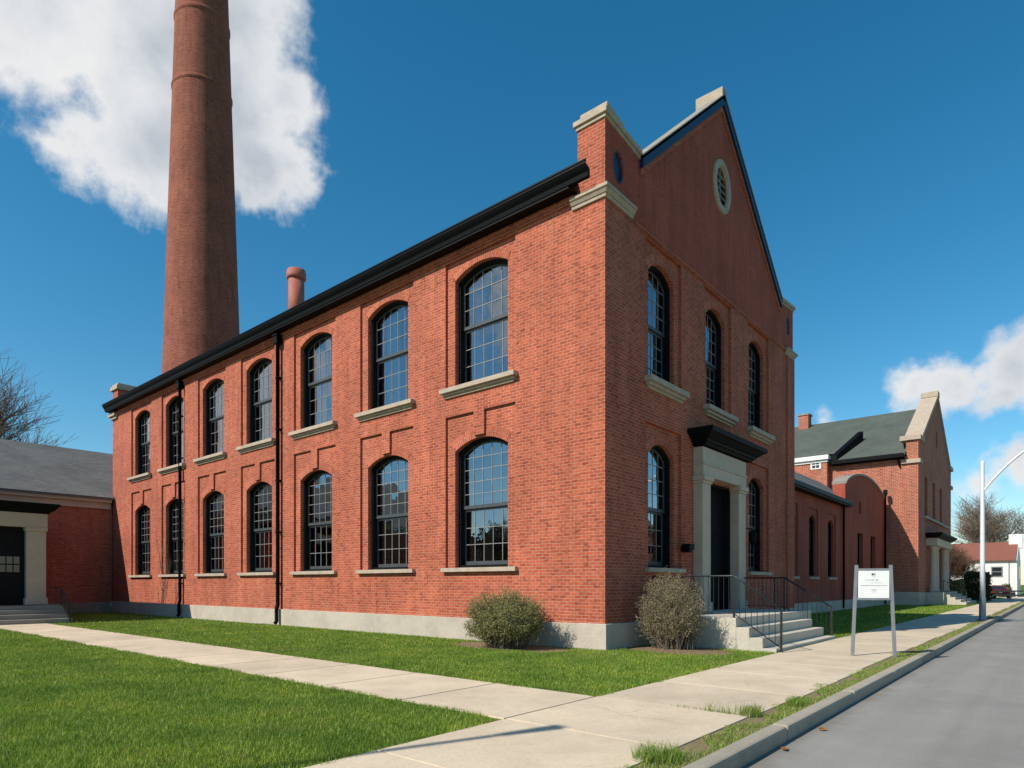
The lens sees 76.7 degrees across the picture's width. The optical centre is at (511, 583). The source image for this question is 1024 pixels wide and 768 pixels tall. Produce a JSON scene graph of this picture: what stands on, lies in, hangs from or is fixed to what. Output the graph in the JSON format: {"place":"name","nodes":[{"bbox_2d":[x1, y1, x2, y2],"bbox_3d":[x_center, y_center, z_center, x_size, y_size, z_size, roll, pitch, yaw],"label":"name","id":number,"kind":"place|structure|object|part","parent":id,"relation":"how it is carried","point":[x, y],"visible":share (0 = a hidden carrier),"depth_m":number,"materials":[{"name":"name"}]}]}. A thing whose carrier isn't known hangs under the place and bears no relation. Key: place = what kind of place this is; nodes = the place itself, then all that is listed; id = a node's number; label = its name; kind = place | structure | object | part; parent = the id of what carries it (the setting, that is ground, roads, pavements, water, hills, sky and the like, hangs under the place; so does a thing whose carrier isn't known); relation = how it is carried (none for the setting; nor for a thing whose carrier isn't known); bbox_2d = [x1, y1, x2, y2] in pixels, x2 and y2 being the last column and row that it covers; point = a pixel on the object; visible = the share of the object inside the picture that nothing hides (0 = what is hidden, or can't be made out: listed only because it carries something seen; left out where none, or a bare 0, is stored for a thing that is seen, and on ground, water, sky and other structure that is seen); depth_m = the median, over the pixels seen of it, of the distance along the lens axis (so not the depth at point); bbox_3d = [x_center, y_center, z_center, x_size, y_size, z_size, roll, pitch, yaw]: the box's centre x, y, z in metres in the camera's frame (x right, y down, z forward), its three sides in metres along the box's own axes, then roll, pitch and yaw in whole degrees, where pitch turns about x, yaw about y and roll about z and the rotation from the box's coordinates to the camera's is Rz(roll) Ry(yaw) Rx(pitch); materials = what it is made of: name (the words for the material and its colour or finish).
{"place":"outdoors","nodes":[
{"label":"outdoors","id":0,"kind":"place"},
{"bbox_2d":[0,585,1023,767],"bbox_3d":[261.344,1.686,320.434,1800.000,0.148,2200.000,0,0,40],"label":"ground","id":1,"kind":"structure","parent":0,"point":[491,720],"depth_m":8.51,"materials":[{"name":"green plant"}]},
{"bbox_2d":[0,348,79,446],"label":"bare tree","id":2,"kind":"object","parent":1,"relation":"on","point":[3,423],"visible":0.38,"depth_m":51.67,"materials":[{"name":"brown plant"}]},
{"bbox_2d":[0,439,114,624],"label":"brick annex","id":3,"kind":"object","parent":1,"relation":"on","point":[56,516],"visible":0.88,"depth_m":35.31,"materials":[{"name":"brick"}]},
{"bbox_2d":[0,526,24,604],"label":"door","id":4,"kind":"structure","parent":3,"relation":"in","point":[12,539],"depth_m":27.10,"materials":[{"name":"black wood"}]},
{"bbox_2d":[54,587,71,622],"bbox_3d":[-19.096,0.863,27.471,2.195,1.474,0.090,0,0,40],"label":"iron railing","id":5,"kind":"object","parent":3,"relation":"attached to","point":[62,597],"visible":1,"depth_m":27.31,"materials":[{"name":"black metal"}]},
{"bbox_2d":[162,0,239,373],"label":"brick smokestack","id":6,"kind":"object","parent":1,"relation":"on","point":[201,308],"visible":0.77,"depth_m":48.09,"materials":[{"name":"red brick"}]},
{"bbox_2d":[0,623,594,719],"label":"footpath","id":7,"kind":"structure","parent":1,"relation":"on","point":[498,701],"depth_m":11.24,"materials":[{"name":"concrete"}]},
{"bbox_2d":[102,86,834,652],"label":"mill building","id":8,"kind":"structure","parent":1,"relation":"on","point":[568,394],"depth_m":20.33,"materials":[{"name":"brick"}]},
{"bbox_2d":[127,410,151,482],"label":"window","id":9,"kind":"structure","parent":8,"relation":"in","point":[141,427],"depth_m":35.08,"materials":[{"name":"paint"}]},
{"bbox_2d":[128,505,151,577],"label":"window","id":10,"kind":"structure","parent":8,"relation":"in","point":[140,514],"depth_m":35.13,"materials":[{"name":"glass"}]},
{"bbox_2d":[155,533,177,603],"bbox_3d":[-17.070,-0.526,32.096,3.117,4.266,0.035,0,0,40],"label":"bare creeper","id":11,"kind":"object","parent":8,"relation":"attached to","point":[164,585],"visible":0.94,"depth_m":32.36,"materials":[{"name":"brown plant"}]},
{"bbox_2d":[157,397,185,474],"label":"window","id":12,"kind":"structure","parent":8,"relation":"in","point":[171,468],"depth_m":32.52,"materials":[{"name":"paint"}]},
{"bbox_2d":[158,499,185,576],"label":"window","id":13,"kind":"structure","parent":8,"relation":"in","point":[172,573],"depth_m":32.57,"materials":[{"name":"glass"}]},
{"bbox_2d":[193,379,226,464],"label":"window","id":14,"kind":"structure","parent":8,"relation":"in","point":[209,457],"depth_m":29.77,"materials":[{"name":"paint"}]},
{"bbox_2d":[194,491,226,575],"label":"window","id":15,"kind":"structure","parent":8,"relation":"in","point":[220,499],"depth_m":29.89,"materials":[{"name":"paint"}]},
{"bbox_2d":[236,359,275,453],"bbox_3d":[-10.228,-7.360,26.690,2.900,3.739,0.979,0,0,40],"label":"window","id":16,"kind":"structure","parent":8,"relation":"in","point":[267,441],"depth_m":27.28,"materials":[{"name":"paint"}]},
{"bbox_2d":[237,482,275,575],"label":"window","id":17,"kind":"structure","parent":8,"relation":"in","point":[253,570],"depth_m":27.25,"materials":[{"name":"paint"}]},
{"bbox_2d":[286,267,305,308],"bbox_3d":[-10.993,-14.485,32.985,0.960,2.970,0.960,0,0,40],"label":"round chimney","id":18,"kind":"object","parent":8,"relation":"on","point":[296,277],"visible":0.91,"depth_m":32.64,"materials":[{"name":"ceramic"}]},
{"bbox_2d":[288,333,336,439],"bbox_3d":[-7.091,-7.360,24.019,2.900,3.739,0.972,0,0,40],"label":"window","id":19,"kind":"structure","parent":8,"relation":"in","point":[325,422],"depth_m":24.48,"materials":[{"name":"paint"}]},
{"bbox_2d":[290,470,336,574],"bbox_3d":[-7.068,-2.275,24.046,2.900,3.849,0.925,0,0,40],"label":"window","id":20,"kind":"structure","parent":8,"relation":"in","point":[308,569],"depth_m":24.45,"materials":[{"name":"paint"}]},
{"bbox_2d":[354,301,414,421],"bbox_3d":[-3.928,-7.360,21.332,2.900,3.739,0.977,0,0,40],"label":"window","id":21,"kind":"structure","parent":8,"relation":"in","point":[394,352],"depth_m":21.81,"materials":[{"name":"paint"}]},
{"bbox_2d":[356,456,414,573],"bbox_3d":[-3.911,-2.275,21.353,2.900,3.849,0.910,0,0,40],"label":"window","id":22,"kind":"structure","parent":8,"relation":"in","point":[389,471],"depth_m":21.89,"materials":[{"name":"paint"}]},
{"bbox_2d":[439,259,517,398],"bbox_3d":[-0.748,-7.360,18.634,2.900,3.739,0.985,0,0,40],"label":"window","id":23,"kind":"structure","parent":8,"relation":"in","point":[481,382],"depth_m":19.07,"materials":[{"name":"paint"}]},
{"bbox_2d":[440,437,517,571],"bbox_3d":[-0.831,-2.275,18.537,2.900,3.849,0.610,0,0,40],"label":"window","id":24,"kind":"structure","parent":8,"relation":"in","point":[464,565],"depth_m":18.92,"materials":[{"name":"paint"}]},
{"bbox_2d":[645,445,685,572],"bbox_3d":[4.111,-2.105,18.136,0.610,3.569,2.200,0,0,40],"label":"window","id":25,"kind":"structure","parent":8,"relation":"in","point":[653,566],"depth_m":18.69,"materials":[{"name":"paint"}]},
{"bbox_2d":[644,266,689,403],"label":"window","id":26,"kind":"structure","parent":8,"relation":"in","point":[662,385],"depth_m":18.53,"materials":[{"name":"paint"}]},
{"bbox_2d":[681,544,694,551],"bbox_3d":[5.090,-1.040,18.786,0.300,0.240,0.340,0,0,40],"label":"wall lamp","id":27,"kind":"object","parent":8,"relation":"attached to","point":[687,547],"visible":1,"depth_m":18.68,"materials":[{"name":"black metal"}]},
{"bbox_2d":[711,489,721,609],"bbox_3d":[6.345,-1.165,20.903,0.110,4.030,2.250,0,0,40],"label":"door","id":28,"kind":"structure","parent":8,"relation":"in","point":[716,496],"depth_m":21.36,"materials":[{"name":"wood"}]},
{"bbox_2d":[652,575,782,652],"bbox_3d":[5.022,0.688,16.166,3.400,1.824,0.090,0,0,40],"label":"iron railing","id":29,"kind":"object","parent":8,"relation":"attached to","point":[772,603],"visible":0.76,"depth_m":15.77,"materials":[{"name":"black metal"}]},
{"bbox_2d":[703,309,738,426],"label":"window","id":30,"kind":"structure","parent":8,"relation":"in","point":[714,411],"depth_m":21.41,"materials":[{"name":"paint"}]},
{"bbox_2d":[746,528,756,544],"bbox_3d":[8.216,-1.637,22.280,0.298,0.595,0.496,0,0,-28],"label":"wall lantern","id":31,"kind":"object","parent":8,"relation":"attached to","point":[752,534],"depth_m":22.09,"materials":[{"name":"black metal"}]},
{"bbox_2d":[747,478,771,575],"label":"window","id":32,"kind":"structure","parent":8,"relation":"in","point":[755,570],"depth_m":24.31,"materials":[{"name":"paint"}]},
{"bbox_2d":[747,342,774,444],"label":"window","id":33,"kind":"structure","parent":8,"relation":"in","point":[754,431],"depth_m":24.23,"materials":[{"name":"paint"}]},
{"bbox_2d":[744,577,831,635],"bbox_3d":[8.571,0.688,20.555,0.624,1.824,3.242,0,0,-28],"label":"iron railing","id":34,"kind":"object","parent":8,"relation":"attached to","point":[775,578],"visible":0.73,"depth_m":20.43,"materials":[{"name":"black metal"}]},
{"bbox_2d":[452,642,580,652],"bbox_3d":[-0.001,1.593,16.456,4.250,0.030,1.808,0,0,40],"label":"mulch bed","id":35,"kind":"object","parent":1,"relation":"on","point":[529,648],"visible":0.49,"depth_m":16.20,"materials":[{"name":"brown soil"}]},
{"bbox_2d":[461,585,549,649],"bbox_3d":[-0.081,0.824,16.261,2.307,1.633,2.132,0,0,40],"label":"round bush","id":36,"kind":"object","parent":35,"relation":"on","point":[504,626],"visible":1,"depth_m":15.83,"materials":[{"name":"green plant"}]},
{"bbox_2d":[622,646,733,656],"bbox_3d":[3.958,1.593,15.802,3.000,0.030,1.985,0,0,40],"label":"mulch bed","id":37,"kind":"object","parent":1,"relation":"on","point":[699,651],"visible":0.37,"depth_m":15.46,"materials":[{"name":"brown soil"}]},
{"bbox_2d":[625,567,709,649],"bbox_3d":[3.909,0.594,15.929,1.805,2.091,1.894,0,0,-16],"label":"twiggy bush","id":38,"kind":"object","parent":37,"relation":"on","point":[673,629],"visible":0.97,"depth_m":15.65,"materials":[{"name":"brown plant"}]},
{"bbox_2d":[619,601,1023,767],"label":"verge","id":39,"kind":"structure","parent":1,"relation":"on","point":[696,745],"depth_m":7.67,"materials":[{"name":"green plant"}]},
{"bbox_2d":[978,450,1023,619],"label":"street lamp","id":40,"kind":"object","parent":39,"relation":"on","point":[982,601],"visible":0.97,"depth_m":28.64,"materials":[{"name":"metal"}]},
{"bbox_2d":[794,472,887,613],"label":"brick wing","id":41,"kind":"structure","parent":1,"relation":"on","point":[840,530],"depth_m":39.48,"materials":[{"name":"red brick"}]},
{"bbox_2d":[809,516,819,578],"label":"window","id":42,"kind":"structure","parent":41,"relation":"in","point":[810,519],"depth_m":36.29,"materials":[{"name":"glass"}]},
{"bbox_2d":[828,522,836,579],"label":"window","id":43,"kind":"structure","parent":41,"relation":"in","point":[829,526],"depth_m":39.11,"materials":[{"name":"glass"}]},
{"bbox_2d":[857,534,871,567],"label":"window","id":44,"kind":"structure","parent":41,"relation":"in","point":[857,534],"depth_m":44.60,"materials":[{"name":"black glass"}]},
{"bbox_2d":[795,391,975,604],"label":"brick hall","id":45,"kind":"structure","parent":1,"relation":"on","point":[902,458],"depth_m":52.01,"materials":[{"name":"red brick"}]},
{"bbox_2d":[810,463,820,469],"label":"window","id":46,"kind":"structure","parent":45,"relation":"in","point":[813,466],"depth_m":52.71,"materials":[{"name":"white paint"}]},
{"bbox_2d":[943,580,966,604],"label":"iron railing","id":47,"kind":"object","parent":45,"relation":"attached to","point":[952,590],"visible":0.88,"depth_m":50.72,"materials":[{"name":"black metal"}]},
{"bbox_2d":[949,578,965,595],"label":"shrub","id":48,"kind":"object","parent":1,"relation":"on","point":[959,583],"visible":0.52,"depth_m":61.12,"materials":[{"name":"green plant"}]},
{"bbox_2d":[951,542,979,578],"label":"bare tree","id":49,"kind":"object","parent":1,"relation":"on","point":[960,565],"visible":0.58,"depth_m":74.51,"materials":[{"name":"brown plant"}]},
{"bbox_2d":[962,570,992,600],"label":"hedge","id":50,"kind":"object","parent":1,"relation":"on","point":[971,579],"visible":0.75,"depth_m":62.26,"materials":[{"name":"green plant"}]},
{"bbox_2d":[951,492,1023,542],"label":"bare tree","id":51,"kind":"object","parent":1,"relation":"on","point":[969,529],"visible":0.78,"depth_m":94.98,"materials":[{"name":"brown plant"}]},
{"bbox_2d":[979,585,1015,598],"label":"parked car","id":52,"kind":"object","parent":1,"relation":"on","point":[998,587],"visible":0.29,"depth_m":70.85,"materials":[{"name":"red metal"}]},
{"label":"window","id":53,"kind":"part","parent":52,"relation":"part of","materials":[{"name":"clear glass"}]},
{"bbox_2d":[996,583,1012,596],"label":"shrub","id":54,"kind":"object","parent":1,"relation":"on","point":[1006,585],"visible":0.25,"depth_m":79.45,"materials":[{"name":"green plant"}]},
{"bbox_2d":[0,0,1023,584],"label":"sky","id":55,"kind":"structure","parent":0,"point":[881,142],"materials":[{"name":"blue"}]},
{"bbox_2d":[304,596,1023,767],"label":"sidewalk","id":56,"kind":"structure","parent":0,"point":[606,730],"depth_m":7.89,"materials":[{"name":"concrete"}]},
{"bbox_2d":[850,565,896,656],"bbox_3d":[7.987,0.600,14.296,0.926,2.040,0.060,0,0,11],"label":"notice sign","id":57,"kind":"object","parent":56,"relation":"on","point":[873,583],"visible":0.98,"depth_m":14.27,"materials":[{"name":"metal"}]},
{"bbox_2d":[742,606,1023,767],"bbox_3d":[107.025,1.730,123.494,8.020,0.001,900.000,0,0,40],"label":"road","id":58,"kind":"structure","parent":0,"point":[960,705],"depth_m":8.20,"materials":[{"name":"grey asphalt"}]},
{"bbox_2d":[682,603,1023,767],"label":"kerb","id":59,"kind":"structure","parent":58,"relation":"on","point":[742,752],"depth_m":7.96,"materials":[{"name":"concrete"}]},
{"bbox_2d":[951,534,1022,596],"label":"white house","id":60,"kind":"structure","parent":0,"point":[1002,563],"depth_m":82.05,"materials":[{"name":"paint"}]},
{"bbox_2d":[991,566,1002,576],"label":"window","id":61,"kind":"structure","parent":60,"relation":"in","point":[997,571],"depth_m":81.18,"materials":[{"name":"paint"}]},
{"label":"side street","id":62,"kind":"structure","parent":0,"visible":0},
{"bbox_2d":[992,589,1023,599],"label":"wooden fence","id":63,"kind":"object","parent":62,"relation":"on","point":[1009,591],"visible":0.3,"depth_m":64.65,"materials":[{"name":"grey wood"}]}
]}

